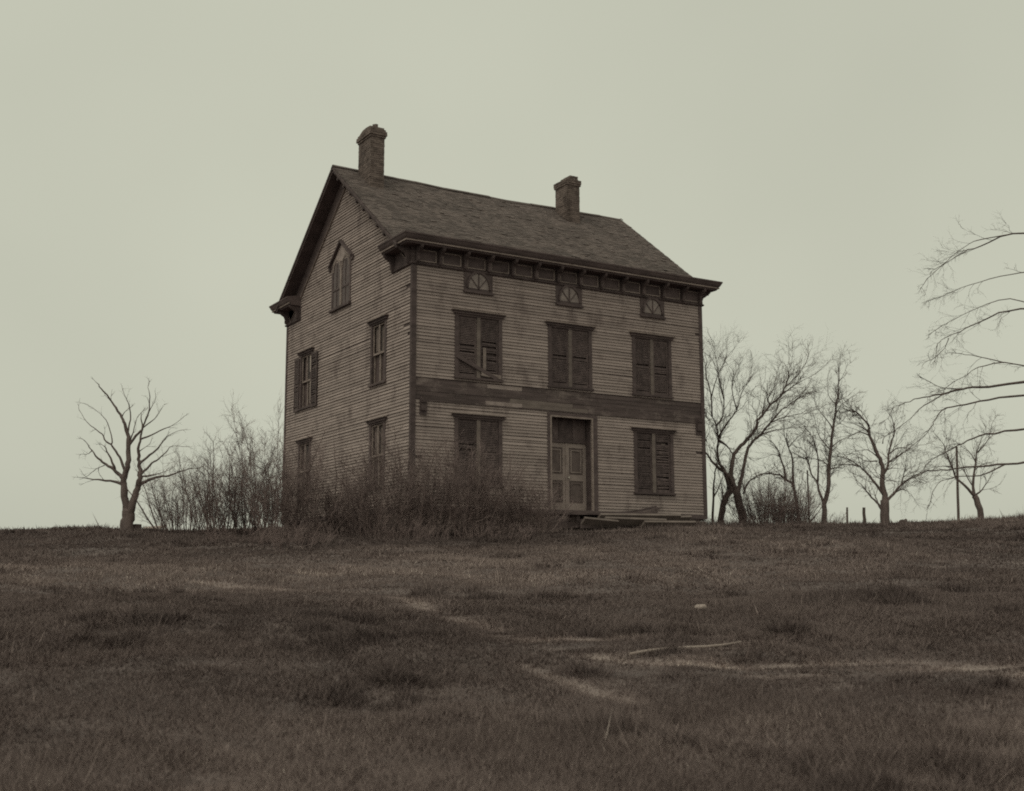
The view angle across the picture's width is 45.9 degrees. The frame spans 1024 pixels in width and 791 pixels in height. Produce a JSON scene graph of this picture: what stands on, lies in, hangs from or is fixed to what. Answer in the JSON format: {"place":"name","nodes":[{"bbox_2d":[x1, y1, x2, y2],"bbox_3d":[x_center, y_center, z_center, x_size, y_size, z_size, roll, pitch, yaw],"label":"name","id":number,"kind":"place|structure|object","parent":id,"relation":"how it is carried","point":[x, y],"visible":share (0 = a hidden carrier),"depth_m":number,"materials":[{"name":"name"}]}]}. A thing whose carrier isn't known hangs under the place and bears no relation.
{"place":"outdoors","nodes":[
{"label":"outdoors","id":0,"kind":"place"},
{"bbox_2d":[0,509,1023,790],"bbox_3d":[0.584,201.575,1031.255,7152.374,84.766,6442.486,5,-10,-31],"label":"ground","id":1,"kind":"structure","parent":0,"point":[546,670],"depth_m":10.26,"materials":[{"name":"brown plant"}]},
{"bbox_2d":[134,524,141,529],"bbox_3d":[-11.258,4.091,36.219,0.448,0.473,0.412,1,-9,-8],"label":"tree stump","id":2,"kind":"object","parent":1,"relation":"on","point":[137,525],"visible":0.27,"depth_m":36.10,"materials":[{"name":"wood"}]},
{"bbox_2d":[73,377,206,530],"bbox_3d":[-11.117,1.950,36.196,4.238,5.166,0.827,0,-9,-2],"label":"bare tree","id":3,"kind":"object","parent":1,"relation":"on","point":[127,520],"visible":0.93,"depth_m":36.15,"materials":[{"name":"brown plant"}]},
{"bbox_2d":[113,445,223,533],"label":"bare shrub","id":4,"kind":"object","parent":1,"relation":"on","point":[181,518],"visible":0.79,"depth_m":31.72,"materials":[{"name":"brown plant"}]},
{"bbox_2d":[165,422,262,534],"bbox_3d":[-7.567,2.238,31.162,2.968,2.973,2.702,5,-10,-31],"label":"bare shrub","id":5,"kind":"object","parent":1,"relation":"on","point":[220,518],"visible":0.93,"depth_m":30.71,"materials":[{"name":"brown plant"}]},
{"bbox_2d":[183,409,308,535],"bbox_3d":[-6.873,1.982,31.568,3.395,3.564,3.557,5,-10,-31],"label":"bare shrub","id":6,"kind":"object","parent":1,"relation":"on","point":[245,522],"visible":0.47,"depth_m":31.19,"materials":[{"name":"brown plant"}]},
{"bbox_2d":[201,516,309,545],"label":"bramble","id":7,"kind":"object","parent":1,"relation":"on","point":[259,536],"visible":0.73,"depth_m":27.09,"materials":[{"name":"brown plant"}]},
{"bbox_2d":[215,387,333,537],"bbox_3d":[-5.907,1.787,30.117,3.106,3.760,2.832,5,-10,-31],"label":"bare shrub","id":8,"kind":"object","parent":1,"relation":"on","point":[264,499],"visible":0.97,"depth_m":29.82,"materials":[{"name":"brown plant"}]},
{"bbox_2d":[253,517,345,548],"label":"bramble","id":9,"kind":"object","parent":1,"relation":"on","point":[276,540],"visible":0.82,"depth_m":26.03,"materials":[{"name":"brown plant"}]},
{"bbox_2d":[237,420,403,536],"bbox_3d":[-4.756,2.153,30.567,3.927,3.182,2.951,5,-10,-31],"label":"bare shrub","id":10,"kind":"object","parent":1,"relation":"on","point":[312,517],"visible":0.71,"depth_m":30.34,"materials":[{"name":"brown plant"}]},
{"bbox_2d":[288,428,380,537],"bbox_3d":[-4.153,2.319,31.159,2.397,2.992,2.694,-8,-12,42],"label":"bare shrub","id":11,"kind":"object","parent":1,"relation":"on","point":[328,504],"visible":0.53,"depth_m":30.88,"materials":[{"name":"brown plant"}]},
{"bbox_2d":[329,441,429,537],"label":"bare shrub","id":12,"kind":"object","parent":1,"relation":"on","point":[364,507],"visible":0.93,"depth_m":30.18,"materials":[{"name":"brown plant"}]},
{"bbox_2d":[365,508,453,541],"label":"bramble","id":13,"kind":"object","parent":1,"relation":"on","point":[414,528],"visible":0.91,"depth_m":28.86,"materials":[{"name":"brown plant"}]},
{"bbox_2d":[359,420,464,536],"bbox_3d":[-2.554,2.226,30.968,2.533,3.124,3.295,-4,-10,24],"label":"bare shrub","id":14,"kind":"object","parent":1,"relation":"on","point":[409,519],"visible":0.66,"depth_m":30.44,"materials":[{"name":"brown plant"}]},
{"bbox_2d":[360,418,479,537],"bbox_3d":[-1.950,2.112,30.826,2.970,3.307,3.360,-8,-12,43],"label":"bare shrub","id":15,"kind":"object","parent":1,"relation":"on","point":[433,507],"visible":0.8,"depth_m":30.47,"materials":[{"name":"brown plant"}]},
{"bbox_2d":[389,434,538,538],"bbox_3d":[-1.291,2.341,30.732,4.075,2.973,3.016,0,-9,-2],"label":"bare shrub","id":16,"kind":"object","parent":1,"relation":"on","point":[462,517],"visible":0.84,"depth_m":30.34,"materials":[{"name":"brown plant"}]},
{"bbox_2d":[447,444,536,535],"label":"bare shrub","id":17,"kind":"object","parent":1,"relation":"on","point":[504,514],"visible":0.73,"depth_m":30.91,"materials":[{"name":"brown plant"}]},
{"bbox_2d":[452,516,536,540],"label":"bramble","id":18,"kind":"object","parent":1,"relation":"on","point":[498,533],"visible":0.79,"depth_m":29.08,"materials":[{"name":"brown plant"}]},
{"bbox_2d":[269,124,722,530],"bbox_3d":[-0.874,-1.363,41.952,11.840,14.394,11.160,5,-10,-31],"label":"farmhouse","id":19,"kind":"object","parent":1,"relation":"on","point":[563,338],"visible":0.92,"depth_m":38.03,"materials":[{"name":"white paint"}]},
{"bbox_2d":[295,436,312,500],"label":"window","id":20,"kind":"structure","parent":19,"relation":"in","point":[298,441],"depth_m":41.42,"materials":[{"name":"paint"}]},
{"bbox_2d":[293,346,317,412],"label":"window","id":21,"kind":"structure","parent":19,"relation":"in","point":[303,399],"depth_m":41.87,"materials":[{"name":"paint"}]},
{"bbox_2d":[328,239,354,312],"bbox_3d":[-5.617,-3.985,39.659,0.150,2.315,1.980,5,-10,-31],"label":"gable window","id":22,"kind":"structure","parent":19,"relation":"in","point":[341,269],"depth_m":39.63,"materials":[{"name":"paint"}]},
{"bbox_2d":[364,415,387,488],"bbox_3d":[-4.041,1.742,36.224,0.250,2.130,1.390,5,-10,-31],"label":"window","id":23,"kind":"structure","parent":19,"relation":"in","point":[374,421],"depth_m":36.34,"materials":[{"name":"paint"}]},
{"bbox_2d":[366,314,388,387],"bbox_3d":[-4.050,-1.335,36.704,0.250,2.060,1.390,5,-10,-31],"label":"window","id":24,"kind":"structure","parent":19,"relation":"in","point":[378,362],"depth_m":36.84,"materials":[{"name":"paint"}]},
{"bbox_2d":[463,271,493,295],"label":"frieze window","id":25,"kind":"structure","parent":19,"relation":"in","point":[474,282],"depth_m":36.16,"materials":[{"name":"paint"}]},
{"bbox_2d":[451,412,506,487],"bbox_3d":[-0.988,1.611,35.437,1.830,2.130,0.265,5,-10,-31],"label":"window","id":26,"kind":"structure","parent":19,"relation":"in","point":[473,427],"depth_m":35.49,"materials":[{"name":"paint"}]},
{"bbox_2d":[452,308,506,382],"bbox_3d":[-0.997,-1.467,35.917,1.830,2.060,0.265,5,-10,-31],"label":"window","id":27,"kind":"structure","parent":19,"relation":"in","point":[478,341],"depth_m":35.90,"materials":[{"name":"paint"}]},
{"bbox_2d":[552,442,565,509],"bbox_3d":[1.327,2.475,37.112,0.752,2.085,0.046,5,-10,-31],"label":"door","id":28,"kind":"structure","parent":19,"relation":"in","point":[558,449],"depth_m":37.19,"materials":[{"name":"paint"}]},
{"bbox_2d":[555,284,583,307],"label":"frieze window","id":29,"kind":"structure","parent":19,"relation":"in","point":[570,296],"depth_m":37.82,"materials":[{"name":"paint"}]},
{"bbox_2d":[545,320,595,390],"bbox_3d":[1.802,-1.214,37.589,1.850,2.060,0.265,5,-10,-31],"label":"window","id":30,"kind":"structure","parent":19,"relation":"in","point":[569,349],"depth_m":37.59,"materials":[{"name":"paint"}]},
{"bbox_2d":[547,412,599,513],"bbox_3d":[1.797,2.111,37.206,1.835,3.090,0.490,5,-10,-31],"label":"doorway","id":31,"kind":"structure","parent":19,"relation":"in","point":[562,427],"depth_m":37.49,"materials":[{"name":"paint"}]},
{"bbox_2d":[565,443,586,510],"bbox_3d":[1.989,2.528,37.462,0.772,2.085,0.125,5,-10,-31],"label":"door","id":32,"kind":"structure","parent":19,"relation":"in","point":[575,454],"depth_m":37.50,"materials":[{"name":"paint"}]},
{"bbox_2d":[628,331,675,398],"bbox_3d":[4.532,-0.968,39.220,1.810,2.060,0.265,5,-10,-31],"label":"window","id":33,"kind":"structure","parent":19,"relation":"in","point":[651,359],"depth_m":39.22,"materials":[{"name":"paint"}]},
{"bbox_2d":[639,297,665,319],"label":"frieze window","id":34,"kind":"structure","parent":19,"relation":"in","point":[649,307],"depth_m":39.49,"materials":[{"name":"paint"}]},
{"bbox_2d":[631,426,677,495],"bbox_3d":[4.541,2.110,38.740,1.810,2.130,0.265,5,-10,-31],"label":"window","id":35,"kind":"structure","parent":19,"relation":"in","point":[653,452],"depth_m":38.75,"materials":[{"name":"paint"}]},
{"bbox_2d":[490,464,580,533],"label":"bare shrub","id":36,"kind":"object","parent":1,"relation":"on","point":[536,520],"visible":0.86,"depth_m":31.27,"materials":[{"name":"brown plant"}]},
{"bbox_2d":[550,506,695,530],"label":"porch remains","id":37,"kind":"object","parent":1,"relation":"on","point":[635,518],"visible":0.95,"depth_m":35.70,"materials":[{"name":"paint"}]},
{"bbox_2d":[629,641,740,655],"bbox_3d":[1.575,2.278,10.905,1.280,0.091,0.027,5,-10,-30],"label":"fallen pole","id":38,"kind":"object","parent":1,"relation":"on","point":[654,649],"visible":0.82,"depth_m":10.93,"materials":[{"name":"wood"}]},
{"bbox_2d":[694,604,706,609],"bbox_3d":[2.192,2.476,14.082,0.178,0.096,0.167,5,-10,-31],"label":"rock","id":39,"kind":"object","parent":1,"relation":"on","point":[704,606],"visible":0.5,"depth_m":14.03,"materials":[{"name":"grey stone"}]},
{"bbox_2d":[709,438,735,521],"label":"bare tree","id":40,"kind":"object","parent":1,"relation":"on","point":[713,499],"visible":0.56,"depth_m":45.48,"materials":[{"name":"brown plant"}]},
{"bbox_2d":[706,511,760,523],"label":"bramble","id":41,"kind":"object","parent":1,"relation":"on","point":[723,520],"visible":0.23,"depth_m":41.42,"materials":[{"name":"brown plant"}]},
{"bbox_2d":[702,323,779,522],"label":"bare tree","id":42,"kind":"object","parent":1,"relation":"on","point":[728,484],"visible":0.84,"depth_m":44.84,"materials":[{"name":"brown plant"}]},
{"bbox_2d":[734,410,810,521],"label":"bare tree","id":43,"kind":"object","parent":1,"relation":"on","point":[788,446],"visible":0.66,"depth_m":44.10,"materials":[{"name":"brown plant"}]},
{"bbox_2d":[709,462,836,523],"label":"round bush","id":44,"kind":"object","parent":1,"relation":"on","point":[770,507],"visible":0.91,"depth_m":41.91,"materials":[{"name":"brown plant"}]},
{"bbox_2d":[705,323,850,522],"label":"bare tree","id":45,"kind":"object","parent":1,"relation":"on","point":[729,475],"visible":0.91,"depth_m":43.33,"materials":[{"name":"brown plant"}]},
{"bbox_2d":[765,343,869,520],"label":"bare tree","id":46,"kind":"object","parent":1,"relation":"on","point":[828,465],"visible":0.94,"depth_m":43.26,"materials":[{"name":"brown plant"}]},
{"bbox_2d":[810,509,848,522],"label":"bramble","id":47,"kind":"object","parent":1,"relation":"on","point":[821,519],"visible":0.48,"depth_m":42.13,"materials":[{"name":"brown plant"}]},
{"bbox_2d":[862,507,865,521],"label":"fence post","id":48,"kind":"object","parent":1,"relation":"on","point":[863,514],"visible":0.43,"depth_m":45.81,"materials":[{"name":"brown wood"}]},
{"bbox_2d":[813,385,942,522],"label":"bare tree","id":49,"kind":"object","parent":1,"relation":"on","point":[883,505],"visible":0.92,"depth_m":43.12,"materials":[{"name":"brown plant"}]},
{"bbox_2d":[866,209,1023,526],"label":"bare tree","id":50,"kind":"object","parent":1,"relation":"on","point":[978,386],"visible":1,"depth_m":27.39,"materials":[{"name":"brown plant"}]},
{"bbox_2d":[956,448,959,519],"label":"pole","id":51,"kind":"object","parent":1,"relation":"on","point":[957,495],"visible":0.61,"depth_m":44.96,"materials":[{"name":"brown wood"}]},
{"bbox_2d":[912,408,1005,517],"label":"bare tree","id":52,"kind":"object","parent":1,"relation":"on","point":[978,505],"visible":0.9,"depth_m":44.18,"materials":[{"name":"brown plant"}]},
{"bbox_2d":[0,0,1023,529],"label":"sky","id":53,"kind":"structure","parent":0,"point":[165,165],"materials":[{"name":"grey"}]}
]}

